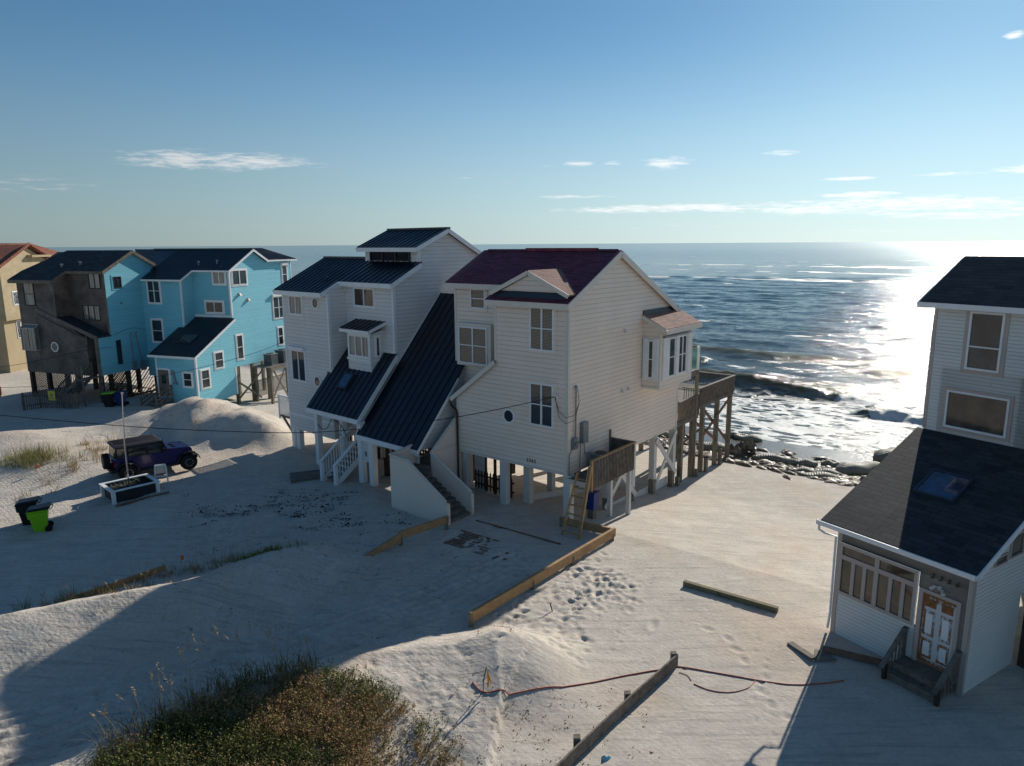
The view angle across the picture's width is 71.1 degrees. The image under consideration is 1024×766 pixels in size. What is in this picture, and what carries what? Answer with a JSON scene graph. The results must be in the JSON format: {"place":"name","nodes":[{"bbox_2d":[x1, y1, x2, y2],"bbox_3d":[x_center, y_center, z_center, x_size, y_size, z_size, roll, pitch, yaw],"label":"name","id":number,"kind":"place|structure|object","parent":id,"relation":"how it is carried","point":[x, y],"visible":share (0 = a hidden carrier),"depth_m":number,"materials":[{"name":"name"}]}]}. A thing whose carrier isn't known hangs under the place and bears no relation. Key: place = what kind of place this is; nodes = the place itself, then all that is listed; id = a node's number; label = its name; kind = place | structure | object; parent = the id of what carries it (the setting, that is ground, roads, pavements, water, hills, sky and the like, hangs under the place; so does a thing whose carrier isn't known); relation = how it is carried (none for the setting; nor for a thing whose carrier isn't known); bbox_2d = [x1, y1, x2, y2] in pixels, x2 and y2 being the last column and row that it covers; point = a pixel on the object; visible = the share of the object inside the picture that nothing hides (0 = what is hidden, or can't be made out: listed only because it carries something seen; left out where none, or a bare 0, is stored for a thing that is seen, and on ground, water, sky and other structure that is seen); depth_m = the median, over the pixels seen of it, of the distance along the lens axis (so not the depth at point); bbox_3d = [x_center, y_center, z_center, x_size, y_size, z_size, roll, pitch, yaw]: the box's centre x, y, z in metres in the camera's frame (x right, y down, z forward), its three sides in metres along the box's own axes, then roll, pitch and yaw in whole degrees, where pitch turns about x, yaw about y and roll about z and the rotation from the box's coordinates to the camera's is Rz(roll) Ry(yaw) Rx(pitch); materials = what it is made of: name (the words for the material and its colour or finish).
{"place":"outdoors","nodes":[
{"label":"outdoors","id":0,"kind":"place"},
{"bbox_2d":[0,341,283,387],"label":"power cable","id":1,"kind":"object","parent":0,"point":[144,378],"visible":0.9,"depth_m":48.78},
{"bbox_2d":[0,362,1023,765],"bbox_3d":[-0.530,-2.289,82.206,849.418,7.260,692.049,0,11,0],"label":"sand","id":2,"kind":"structure","parent":0,"point":[624,602],"depth_m":23.46,"materials":[{"name":"sand"}]},
{"bbox_2d":[0,435,46,468],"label":"grass clump","id":3,"kind":"object","parent":2,"relation":"on","point":[12,458],"visible":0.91,"depth_m":38.25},
{"bbox_2d":[14,496,41,525],"bbox_3d":[-21.282,5.655,31.646,0.965,1.129,0.738,-6,12,-25],"label":"wheelie bin","id":4,"kind":"object","parent":2,"relation":"on","point":[21,505],"visible":0.62,"depth_m":31.33,"materials":[{"name":"black plastic"}]},
{"bbox_2d":[0,243,58,372],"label":"tan house","id":5,"kind":"structure","parent":2,"relation":"on","point":[15,258],"depth_m":70.23,"materials":[{"name":"paint"}]},
{"bbox_2d":[12,291,18,305],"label":"window","id":6,"kind":"structure","parent":5,"relation":"in","point":[14,293],"depth_m":70.29,"materials":[{"name":"clear glass"}]},
{"bbox_2d":[13,439,52,468],"bbox_3d":[-25.405,3.705,38.030,2.073,1.366,2.052,0,11,0],"label":"grass clump","id":7,"kind":"object","parent":2,"relation":"on","point":[39,462],"visible":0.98,"depth_m":37.97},
{"bbox_2d":[17,440,55,459],"bbox_3d":[-25.848,3.286,38.925,2.234,1.552,2.358,0,11,0],"label":"grass clump","id":8,"kind":"object","parent":2,"relation":"on","point":[48,448],"visible":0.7,"depth_m":39.17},
{"bbox_2d":[26,502,53,532],"bbox_3d":[-20.381,5.840,31.022,0.965,1.129,0.738,-6,12,-27],"label":"wheelie bin","id":9,"kind":"object","parent":2,"relation":"on","point":[37,515],"visible":1,"depth_m":30.79,"materials":[{"name":"plastic"}]},
{"bbox_2d":[21,390,78,409],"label":"slat fence","id":10,"kind":"object","parent":2,"relation":"on","point":[63,395],"visible":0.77,"depth_m":54.07,"materials":[{"name":"brown wood"}]},
{"bbox_2d":[47,389,55,399],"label":"notice sign","id":11,"kind":"object","parent":10,"relation":"attached to","point":[51,394],"visible":1,"depth_m":54.07,"materials":[{"name":"yellow wood"}]},
{"bbox_2d":[42,441,73,461],"bbox_3d":[-24.578,3.578,38.763,1.566,1.218,1.632,8,14,37],"label":"grass clump","id":12,"kind":"object","parent":2,"relation":"on","point":[62,454],"visible":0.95,"depth_m":38.96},
{"bbox_2d":[53,583,81,601],"bbox_3d":[-15.309,7.199,24.685,1.086,0.655,1.188,0,11,0],"label":"grass clump","id":13,"kind":"object","parent":2,"relation":"on","point":[67,592],"visible":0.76,"depth_m":24.64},
{"bbox_2d":[7,249,157,406],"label":"weathered house","id":14,"kind":"structure","parent":2,"relation":"on","point":[73,301],"depth_m":56.62,"materials":[{"name":"brown wood"}]},
{"bbox_2d":[22,283,35,305],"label":"window","id":15,"kind":"structure","parent":14,"relation":"in","point":[28,289],"depth_m":56.56,"materials":[{"name":"grey glass"}]},
{"bbox_2d":[19,323,41,350],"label":"garden window","id":16,"kind":"structure","parent":14,"relation":"in","point":[30,338],"depth_m":56.94,"materials":[{"name":"grey glass"}]},
{"bbox_2d":[82,304,101,321],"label":"window","id":17,"kind":"structure","parent":14,"relation":"in","point":[91,312],"depth_m":56.32,"materials":[{"name":"grey glass"}]},
{"bbox_2d":[88,274,100,288],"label":"window","id":18,"kind":"structure","parent":14,"relation":"in","point":[93,279],"depth_m":55.63,"materials":[{"name":"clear glass"}]},
{"bbox_2d":[111,275,123,289],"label":"window","id":19,"kind":"structure","parent":14,"relation":"in","point":[117,280],"depth_m":56.33,"materials":[{"name":"clear glass"}]},
{"bbox_2d":[116,340,122,363],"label":"window","id":20,"kind":"structure","parent":14,"relation":"in","point":[118,342],"depth_m":56.92,"materials":[{"name":"black glass"}]},
{"bbox_2d":[68,702,145,752],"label":"sea oats","id":21,"kind":"object","parent":2,"relation":"on","point":[108,735],"visible":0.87,"depth_m":15.94,"materials":[{"name":"plant"}]},
{"bbox_2d":[100,391,115,406],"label":"wheelie bin","id":22,"kind":"object","parent":2,"relation":"on","point":[107,398],"visible":1,"depth_m":54.03,"materials":[{"name":"black plastic"}]},
{"bbox_2d":[64,565,165,599],"bbox_3d":[-14.154,7.207,25.701,0.060,0.220,3.444,9,14,39],"label":"retaining board","id":23,"kind":"object","parent":2,"relation":"on","point":[162,568],"visible":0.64,"depth_m":25.98,"materials":[{"name":"brown wood"}]},
{"bbox_2d":[113,390,128,405],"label":"wheelie bin","id":24,"kind":"object","parent":2,"relation":"on","point":[117,396],"visible":0.96,"depth_m":54.45,"materials":[{"name":"blue plastic"}]},
{"bbox_2d":[99,473,160,504],"bbox_3d":[-18.716,5.288,35.178,1.800,0.979,2.240,10,15,43],"label":"planter","id":25,"kind":"object","parent":2,"relation":"on","point":[115,491],"visible":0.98,"depth_m":34.94,"materials":[{"name":"wood"}]},
{"bbox_2d":[121,392,129,484],"bbox_3d":[-18.836,2.866,34.946,0.107,4.900,0.271,7,13,34],"label":"flagpole","id":26,"kind":"object","parent":25,"relation":"in","point":[124,440],"visible":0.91,"depth_m":34.89,"materials":[{"name":"metal"}]},
{"bbox_2d":[109,685,162,738],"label":"sea oats","id":27,"kind":"object","parent":2,"relation":"on","point":[133,715],"visible":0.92,"depth_m":16.48,"materials":[{"name":"plant"}]},
{"bbox_2d":[115,491,169,506],"bbox_3d":[-17.714,5.563,34.418,0.140,0.138,2.406,10,15,44],"label":"loose board","id":28,"kind":"object","parent":2,"relation":"on","point":[133,501],"visible":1,"depth_m":34.29,"materials":[{"name":"orange wood"}]},
{"bbox_2d":[101,434,200,479],"bbox_3d":[-19.342,3.834,38.321,4.535,1.925,2.040,-9,14,-40],"label":"parked car","id":29,"kind":"object","parent":2,"relation":"on","point":[146,452],"visible":0.95,"depth_m":37.52,"materials":[{"name":"purple paint"}]},
{"bbox_2d":[154,463,168,483],"bbox_3d":[-17.970,4.670,36.689,0.671,1.049,0.688,-6,12,-27],"label":"folding sign","id":30,"kind":"object","parent":2,"relation":"on","point":[160,469],"visible":0.91,"depth_m":36.64,"materials":[{"name":"plastic"}]},
{"bbox_2d":[135,662,192,724],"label":"sea oats","id":31,"kind":"object","parent":2,"relation":"on","point":[155,713],"visible":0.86,"depth_m":16.90,"materials":[{"name":"plant"}]},
{"bbox_2d":[156,673,206,735],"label":"sea oats","id":32,"kind":"object","parent":2,"relation":"on","point":[177,706],"visible":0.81,"depth_m":16.80,"materials":[{"name":"plant"}]},
{"bbox_2d":[158,637,212,705],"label":"sea oats","id":33,"kind":"object","parent":2,"relation":"on","point":[180,694],"visible":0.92,"depth_m":17.56,"materials":[{"name":"plant"}]},
{"bbox_2d":[192,634,230,693],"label":"sea oats","id":34,"kind":"object","parent":2,"relation":"on","point":[208,687],"visible":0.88,"depth_m":18.04,"materials":[{"name":"plant"}]},
{"bbox_2d":[140,248,296,407],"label":"blue house","id":35,"kind":"structure","parent":2,"relation":"on","point":[203,307],"depth_m":58.16,"materials":[{"name":"wood"}]},
{"bbox_2d":[146,281,161,303],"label":"window","id":36,"kind":"structure","parent":35,"relation":"in","point":[154,296],"depth_m":58.19,"materials":[{"name":"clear glass"}]},
{"bbox_2d":[150,318,164,342],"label":"window","id":37,"kind":"structure","parent":35,"relation":"in","point":[157,328],"depth_m":58.79,"materials":[{"name":"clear glass"}]},
{"bbox_2d":[156,368,170,395],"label":"door","id":38,"kind":"structure","parent":35,"relation":"in","point":[164,381],"depth_m":55.56,"materials":[{"name":"grey wood"}]},
{"bbox_2d":[182,371,193,387],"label":"window","id":39,"kind":"structure","parent":35,"relation":"in","point":[187,377],"depth_m":54.74,"materials":[{"name":"clear glass"}]},
{"bbox_2d":[199,367,211,390],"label":"window","id":40,"kind":"structure","parent":35,"relation":"in","point":[205,375],"depth_m":55.25,"materials":[{"name":"clear glass"}]},
{"bbox_2d":[204,300,224,314],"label":"window","id":41,"kind":"structure","parent":35,"relation":"in","point":[211,306],"depth_m":57.98,"materials":[{"name":"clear glass"}]},
{"bbox_2d":[211,272,226,285],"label":"window","id":42,"kind":"structure","parent":35,"relation":"in","point":[218,278],"depth_m":57.31,"materials":[{"name":"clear glass"}]},
{"bbox_2d":[213,350,224,369],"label":"window","id":43,"kind":"structure","parent":35,"relation":"in","point":[218,356],"depth_m":56.47,"materials":[{"name":"clear glass"}]},
{"bbox_2d":[230,268,247,286],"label":"window","id":44,"kind":"structure","parent":35,"relation":"in","point":[239,277],"depth_m":58.03,"materials":[{"name":"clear glass"}]},
{"bbox_2d":[235,333,244,360],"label":"window","id":45,"kind":"structure","parent":35,"relation":"in","point":[239,340],"depth_m":58.62,"materials":[{"name":"clear glass"}]},
{"bbox_2d":[263,353,278,364],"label":"air conditioner","id":46,"kind":"object","parent":35,"relation":"on","point":[270,358],"visible":1,"depth_m":60.62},
{"bbox_2d":[271,294,282,319],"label":"window","id":47,"kind":"structure","parent":35,"relation":"in","point":[277,308],"depth_m":62.72,"materials":[{"name":"clear glass"}]},
{"bbox_2d":[274,348,285,362],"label":"air conditioner","id":48,"kind":"object","parent":35,"relation":"on","point":[281,355],"visible":0.59,"depth_m":61.87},
{"bbox_2d":[277,326,284,345],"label":"window","id":49,"kind":"structure","parent":35,"relation":"in","point":[280,330],"depth_m":63.39,"materials":[{"name":"clear glass"}]},
{"bbox_2d":[280,262,287,283],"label":"window","id":50,"kind":"structure","parent":35,"relation":"in","point":[284,272],"depth_m":63.32,"materials":[{"name":"clear glass"}]},
{"bbox_2d":[204,622,253,694],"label":"sea oats","id":51,"kind":"object","parent":2,"relation":"on","point":[236,685],"visible":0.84,"depth_m":18.09,"materials":[{"name":"plant"}]},
{"bbox_2d":[224,621,267,686],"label":"sea oats","id":52,"kind":"object","parent":2,"relation":"on","point":[251,671],"visible":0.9,"depth_m":18.44,"materials":[{"name":"plant"}]},
{"bbox_2d":[241,547,270,559],"bbox_3d":[-9.578,6.360,26.808,1.143,0.671,1.257,0,11,0],"label":"grass clump","id":53,"kind":"object","parent":2,"relation":"on","point":[254,553],"visible":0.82,"depth_m":26.67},
{"bbox_2d":[53,655,466,765],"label":"dune scrub","id":54,"kind":"object","parent":2,"relation":"on","point":[282,734],"visible":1,"depth_m":16.90,"materials":[{"name":"plant"}]},
{"bbox_2d":[251,616,298,680],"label":"sea oats","id":55,"kind":"object","parent":2,"relation":"on","point":[271,671],"visible":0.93,"depth_m":18.64,"materials":[{"name":"plant"}]},
{"bbox_2d":[267,619,307,676],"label":"sea oats","id":56,"kind":"object","parent":2,"relation":"on","point":[287,655],"visible":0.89,"depth_m":18.82,"materials":[{"name":"plant"}]},
{"bbox_2d":[178,488,409,534],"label":"dark wrack litter","id":57,"kind":"object","parent":2,"relation":"on","point":[296,510],"visible":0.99,"depth_m":32.86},
{"bbox_2d":[284,635,316,673],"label":"sea oats","id":58,"kind":"object","parent":2,"relation":"on","point":[306,640],"visible":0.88,"depth_m":19.01,"materials":[{"name":"plant"}]},
{"bbox_2d":[290,469,325,482],"bbox_3d":[-10.733,4.868,37.735,1.800,0.130,1.400,-4,12,-20],"label":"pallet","id":59,"kind":"object","parent":2,"relation":"on","point":[309,475],"visible":0.87,"depth_m":37.55,"materials":[{"name":"grey wood"}]},
{"bbox_2d":[78,517,659,765],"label":"dry weed litter","id":60,"kind":"object","parent":2,"relation":"on","point":[430,635],"visible":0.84,"depth_m":20.39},
{"bbox_2d":[364,534,400,555],"bbox_3d":[-5.163,6.440,28.355,1.729,0.580,0.125,-9,14,-39],"label":"timber barrier","id":61,"kind":"object","parent":2,"relation":"on","point":[395,540],"visible":0.86,"depth_m":28.46,"materials":[{"name":"brown wood"}]},
{"bbox_2d":[272,227,514,486],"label":"gray house","id":62,"kind":"structure","parent":2,"relation":"on","point":[369,337],"depth_m":38.33,"materials":[{"name":"wood"}]},
{"bbox_2d":[288,295,303,316],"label":"window","id":63,"kind":"structure","parent":62,"relation":"in","point":[295,303],"depth_m":41.00,"materials":[{"name":"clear glass"}]},
{"bbox_2d":[287,345,307,383],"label":"window","id":64,"kind":"structure","parent":62,"relation":"in","point":[298,354],"depth_m":41.68,"materials":[{"name":"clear glass"}]},
{"bbox_2d":[311,297,318,308],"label":"octagonal window","id":65,"kind":"structure","parent":62,"relation":"in","point":[314,302],"depth_m":39.72,"materials":[{"name":"white glass"}]},
{"bbox_2d":[339,318,385,371],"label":"box window","id":66,"kind":"structure","parent":62,"relation":"in","point":[365,341],"depth_m":38.02,"materials":[{"name":"grey"}]},
{"bbox_2d":[353,287,375,308],"bbox_3d":[-8.067,-4.658,38.636,1.940,1.230,0.200,9,14,40],"label":"window","id":67,"kind":"structure","parent":62,"relation":"in","point":[363,297],"depth_m":38.65,"materials":[{"name":"brown glass"}]},
{"bbox_2d":[398,516,448,545],"bbox_3d":[-3.659,6.316,29.845,0.226,1.053,2.630,10,15,44],"label":"timber barrier","id":68,"kind":"object","parent":2,"relation":"on","point":[423,527],"visible":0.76,"depth_m":29.70,"materials":[{"name":"brown wood"}]},
{"bbox_2d":[475,457,513,497],"bbox_3d":[-0.849,4.492,35.050,2.500,2.440,0.200,8,14,38],"label":"picket fence","id":69,"kind":"object","parent":2,"relation":"on","point":[486,485],"visible":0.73,"depth_m":35.15,"materials":[{"name":"brown wood"}]},
{"bbox_2d":[443,520,560,559],"bbox_3d":[-0.570,6.530,29.339,4.400,0.110,2.640,8,13,35],"label":"paving patch","id":70,"kind":"object","parent":2,"relation":"on","point":[455,542],"visible":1,"depth_m":29.55,"materials":[{"name":"grey concrete"}]},
{"bbox_2d":[468,527,615,626],"bbox_3d":[1.437,7.081,26.283,0.245,0.917,8.975,8,14,38],"label":"timber barrier","id":71,"kind":"object","parent":2,"relation":"on","point":[503,597],"visible":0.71,"depth_m":25.48,"materials":[{"name":"brown wood"}]},
{"bbox_2d":[388,248,735,525],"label":"beige house","id":72,"kind":"structure","parent":2,"relation":"on","point":[596,343],"depth_m":32.97,"materials":[{"name":"wood"}]},
{"bbox_2d":[1,397,553,432],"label":"power cable","id":73,"kind":"object","parent":72,"relation":"attached to","point":[279,432],"visible":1,"depth_m":30.89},
{"bbox_2d":[458,326,487,365],"bbox_3d":[-1.893,-1.794,34.379,1.800,1.790,0.065,8,14,38],"label":"window","id":74,"kind":"structure","parent":72,"relation":"in","point":[472,341],"depth_m":34.38,"materials":[{"name":"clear glass"}]},
{"bbox_2d":[468,289,487,311],"bbox_3d":[-1.636,-4.008,34.075,1.190,1.210,0.075,8,14,38],"label":"window","id":75,"kind":"structure","parent":72,"relation":"in","point":[476,297],"depth_m":34.11,"materials":[{"name":"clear glass"}]},
{"bbox_2d":[502,408,514,423],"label":"octagonal window","id":76,"kind":"structure","parent":72,"relation":"in","point":[508,415],"depth_m":32.43,"materials":[{"name":"clear glass"}]},
{"bbox_2d":[527,308,556,355],"bbox_3d":[1.255,-2.312,30.512,1.580,2.220,0.075,8,14,38],"label":"window","id":77,"kind":"structure","parent":72,"relation":"in","point":[541,323],"depth_m":30.54,"materials":[{"name":"white glass"}]},
{"bbox_2d":[527,378,556,432],"bbox_3d":[1.269,0.957,31.149,1.580,2.220,0.075,8,14,38],"label":"window","id":78,"kind":"structure","parent":72,"relation":"in","point":[542,414],"depth_m":31.14,"materials":[{"name":"white glass"}]},
{"bbox_2d":[561,466,592,539],"bbox_3d":[2.733,4.962,30.010,0.930,3.041,1.130,8,14,38],"label":"wooden ladder","id":79,"kind":"object","parent":2,"relation":"on","point":[586,490],"visible":0.99,"depth_m":29.88,"materials":[{"name":"brown wood"}]},
{"bbox_2d":[559,516,610,533],"bbox_3d":[3.082,6.301,30.511,2.400,0.823,0.219,6,13,30],"label":"timber barrier","id":80,"kind":"object","parent":2,"relation":"on","point":[597,528],"visible":0.68,"depth_m":30.31,"materials":[{"name":"brown wood"}]},
{"bbox_2d":[586,489,599,518],"bbox_3d":[3.594,5.564,32.190,0.500,1.450,0.480,8,14,38],"label":"blue bin","id":81,"kind":"object","parent":2,"relation":"on","point":[592,504],"visible":0.71,"depth_m":32.02,"materials":[{"name":"plastic"}]},
{"bbox_2d":[555,651,677,765],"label":"timber barrier","id":82,"kind":"object","parent":2,"relation":"on","point":[592,737],"visible":0.85,"depth_m":18.25,"materials":[{"name":"brown wood"}]},
{"bbox_2d":[472,666,843,694],"bbox_3d":[4.041,8.041,19.901,10.331,0.642,1.326,-2,11,-7],"label":"garden hose","id":83,"kind":"object","parent":2,"relation":"on","point":[651,671],"visible":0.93,"depth_m":19.88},
{"bbox_2d":[696,441,731,451],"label":"sandbag","id":84,"kind":"object","parent":2,"relation":"on","point":[707,446],"visible":0.25,"depth_m":47.69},
{"bbox_2d":[683,580,778,612],"bbox_3d":[7.447,7.306,24.601,3.277,0.190,0.160,8,14,36],"label":"loose timber","id":85,"kind":"object","parent":2,"relation":"on","point":[734,597],"visible":1,"depth_m":24.49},
{"bbox_2d":[730,438,756,454],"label":"rubble heap","id":86,"kind":"object","parent":2,"relation":"on","point":[745,446],"visible":0.93,"depth_m":46.57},
{"bbox_2d":[734,434,761,441],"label":"sandbag","id":87,"kind":"object","parent":2,"relation":"on","point":[755,438],"visible":0.91,"depth_m":51.44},
{"bbox_2d":[644,434,867,485],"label":"wrack","id":88,"kind":"object","parent":2,"relation":"on","point":[746,459],"visible":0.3,"depth_m":44.70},
{"bbox_2d":[752,454,795,464],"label":"sandbag","id":89,"kind":"object","parent":2,"relation":"on","point":[774,457],"visible":0.7,"depth_m":45.40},
{"bbox_2d":[786,466,819,471],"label":"sandbag","id":90,"kind":"object","parent":2,"relation":"on","point":[803,468],"visible":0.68,"depth_m":43.21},
{"bbox_2d":[795,459,817,466],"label":"sandbag","id":91,"kind":"object","parent":2,"relation":"on","point":[805,462],"visible":0.73,"depth_m":44.49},
{"bbox_2d":[787,641,836,660],"bbox_3d":[8.935,7.971,21.324,0.770,0.115,1.234,-5,12,-21],"label":"broken panel","id":92,"kind":"object","parent":2,"relation":"on","point":[820,655],"visible":1,"depth_m":21.11,"materials":[{"name":"grey wood"}]},
{"bbox_2d":[797,472,839,477],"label":"sandbag","id":93,"kind":"object","parent":2,"relation":"on","point":[819,474],"visible":0.78,"depth_m":42.18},
{"bbox_2d":[814,468,844,474],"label":"sandbag","id":94,"kind":"object","parent":2,"relation":"on","point":[828,470],"visible":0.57,"depth_m":42.84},
{"bbox_2d":[821,459,839,466],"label":"sandbag","id":95,"kind":"object","parent":2,"relation":"on","point":[828,462],"visible":0.83,"depth_m":44.89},
{"bbox_2d":[835,461,878,475],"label":"sandbag","id":96,"kind":"object","parent":2,"relation":"on","point":[856,468],"visible":0.65,"depth_m":42.91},
{"bbox_2d":[822,645,892,666],"bbox_3d":[10.152,8.008,20.972,1.974,0.100,0.240,6,13,30],"label":"loose board","id":97,"kind":"object","parent":2,"relation":"on","point":[862,657],"visible":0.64,"depth_m":21.03,"materials":[{"name":"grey wood"}]},
{"bbox_2d":[873,447,895,461],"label":"sandbag","id":98,"kind":"object","parent":2,"relation":"on","point":[879,455],"visible":0.33,"depth_m":46.17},
{"bbox_2d":[816,256,1023,706],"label":"white house","id":99,"kind":"structure","parent":2,"relation":"on","point":[935,503],"depth_m":21.18,"materials":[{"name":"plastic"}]},
{"bbox_2d":[836,541,919,626],"bbox_3d":[10.647,5.826,20.993,0.066,1.670,2.440,-7,13,-31],"label":"window","id":100,"kind":"structure","parent":99,"relation":"in","point":[886,586],"depth_m":20.93,"materials":[{"name":"white glass"}]},
{"bbox_2d":[911,586,961,677],"bbox_3d":[11.610,6.811,19.637,0.120,2.200,1.100,-7,13,-31],"label":"door","id":101,"kind":"structure","parent":99,"relation":"in","point":[937,622],"depth_m":19.63,"materials":[{"name":"wood"}]},
{"bbox_2d":[940,386,1014,441],"bbox_3d":[14.544,0.951,22.494,0.065,1.420,2.040,-7,13,-31],"label":"window","id":102,"kind":"structure","parent":99,"relation":"in","point":[972,412],"depth_m":22.45,"materials":[{"name":"brown glass"}]},
{"bbox_2d":[960,310,1010,377],"bbox_3d":[14.538,-1.265,22.049,0.065,2.060,1.230,-7,13,-31],"label":"window","id":103,"kind":"structure","parent":99,"relation":"in","point":[985,340],"depth_m":22.05,"materials":[{"name":"white glass"}]},
{"bbox_2d":[993,552,1008,567],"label":"window","id":104,"kind":"structure","parent":99,"relation":"in","point":[1003,559],"depth_m":19.25,"materials":[{"name":"brown glass"}]},
{"bbox_2d":[1009,529,1023,558],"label":"window","id":105,"kind":"structure","parent":99,"relation":"in","point":[1016,548],"depth_m":19.65,"materials":[{"name":"grey glass"}]},
{"bbox_2d":[0,0,1023,246],"label":"sky","id":106,"kind":"structure","parent":0,"point":[124,123],"materials":[{"name":"blue"}]},
{"bbox_2d":[45,241,1023,454],"bbox_3d":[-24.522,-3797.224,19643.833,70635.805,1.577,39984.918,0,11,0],"label":"sea","id":107,"kind":"structure","parent":0,"point":[825,345],"depth_m":128.24,"materials":[{"name":"liquid"}]},
{"bbox_2d":[590,450,607,460],"bbox_3d":[3.947,3.474,31.813,0.720,0.810,0.720,8,14,38],"label":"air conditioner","id":108,"kind":"object","parent":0,"point":[595,454],"visible":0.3,"depth_m":31.66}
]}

